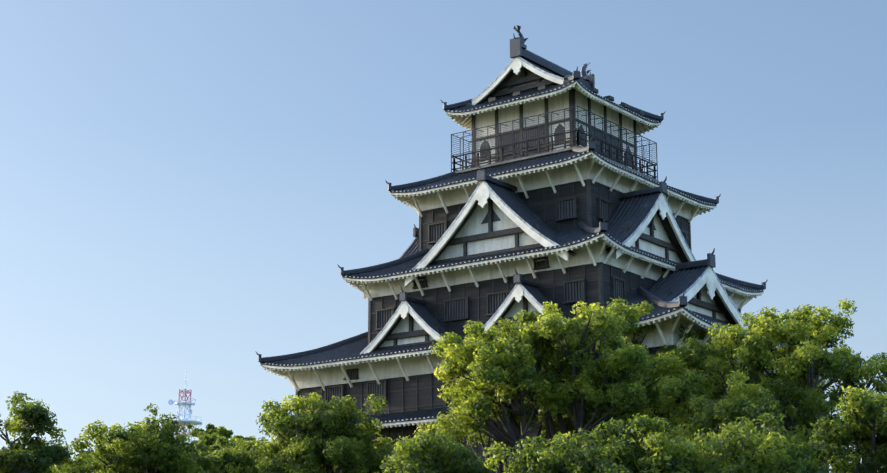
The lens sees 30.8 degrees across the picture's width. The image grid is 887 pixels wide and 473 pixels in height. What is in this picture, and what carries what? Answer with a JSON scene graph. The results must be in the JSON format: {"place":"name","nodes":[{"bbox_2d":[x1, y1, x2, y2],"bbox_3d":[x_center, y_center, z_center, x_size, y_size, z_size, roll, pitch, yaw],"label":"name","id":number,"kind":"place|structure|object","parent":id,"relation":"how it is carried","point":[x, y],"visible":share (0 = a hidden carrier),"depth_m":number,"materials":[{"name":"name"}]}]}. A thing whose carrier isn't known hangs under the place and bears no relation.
{"place":"outdoors","nodes":[
{"label":"outdoors","id":0,"kind":"place"},
{"bbox_2d":[0,0,886,472],"label":"sky","id":1,"kind":"structure","parent":0,"point":[185,185],"materials":[{"name":"blue"}]},
{"label":"ground","id":2,"kind":"structure","parent":0,"visible":0},
{"bbox_2d":[0,391,73,472],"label":"tree","id":3,"kind":"object","parent":2,"relation":"on","point":[15,457],"visible":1,"depth_m":72.49,"materials":[{"name":"green plant"}]},
{"bbox_2d":[33,457,102,472],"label":"tree","id":4,"kind":"object","parent":2,"relation":"on","point":[59,467],"visible":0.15,"depth_m":155.62,"materials":[{"name":"green plant"}]},
{"bbox_2d":[60,403,224,472],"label":"tree","id":5,"kind":"object","parent":2,"relation":"on","point":[148,446],"visible":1,"depth_m":74.52,"materials":[{"name":"green plant"}]},
{"bbox_2d":[77,423,259,456],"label":"tree","id":6,"kind":"object","parent":2,"relation":"on","point":[221,431],"visible":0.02,"depth_m":184.69,"materials":[{"name":"green plant"}]},
{"bbox_2d":[165,373,202,442],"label":"communication tower","id":7,"kind":"structure","parent":2,"relation":"on","point":[184,404],"depth_m":444.88,"materials":[{"name":"metal"}]},
{"bbox_2d":[184,433,273,456],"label":"tree","id":8,"kind":"object","parent":2,"relation":"on","point":[204,441],"visible":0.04,"depth_m":143.60,"materials":[{"name":"green plant"}]},
{"bbox_2d":[205,437,283,472],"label":"tree","id":9,"kind":"object","parent":2,"relation":"on","point":[238,461],"visible":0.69,"depth_m":85.39,"materials":[{"name":"green plant"}]},
{"bbox_2d":[247,392,398,472],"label":"tree","id":10,"kind":"object","parent":2,"relation":"on","point":[329,443],"visible":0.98,"depth_m":72.42,"materials":[{"name":"green plant"}]},
{"bbox_2d":[373,430,494,472],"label":"tree","id":11,"kind":"object","parent":2,"relation":"on","point":[426,454],"visible":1,"depth_m":63.74,"materials":[{"name":"green plant"}]},
{"bbox_2d":[412,300,687,472],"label":"tree","id":12,"kind":"object","parent":2,"relation":"on","point":[508,388],"visible":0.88,"depth_m":70.02,"materials":[{"name":"green plant"}]},
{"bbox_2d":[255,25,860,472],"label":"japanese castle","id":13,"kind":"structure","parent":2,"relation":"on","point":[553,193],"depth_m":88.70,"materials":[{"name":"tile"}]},
{"bbox_2d":[483,413,721,472],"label":"tree","id":14,"kind":"object","parent":2,"relation":"on","point":[619,451],"visible":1,"depth_m":56.17,"materials":[{"name":"green plant"}]},
{"bbox_2d":[568,298,755,439],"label":"tree","id":15,"kind":"object","parent":2,"relation":"on","point":[647,310],"visible":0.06,"depth_m":78.41,"materials":[{"name":"green plant"}]},
{"bbox_2d":[634,412,830,472],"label":"tree","id":16,"kind":"object","parent":2,"relation":"on","point":[741,447],"visible":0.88,"depth_m":55.48,"materials":[{"name":"green plant"}]},
{"bbox_2d":[661,381,811,458],"bbox_3d":[11.859,11.582,64.176,6.197,11.464,6.168,4,-14,-15],"label":"tree","id":17,"kind":"object","parent":2,"relation":"on","point":[708,415],"visible":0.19,"depth_m":64.30,"materials":[{"name":"green plant"}]},
{"bbox_2d":[654,297,886,472],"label":"tree","id":18,"kind":"object","parent":2,"relation":"on","point":[800,360],"visible":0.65,"depth_m":67.92,"materials":[{"name":"green plant"}]},
{"bbox_2d":[807,384,886,472],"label":"tree","id":19,"kind":"object","parent":2,"relation":"on","point":[863,431],"visible":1,"depth_m":59.35,"materials":[{"name":"green plant"}]}
]}

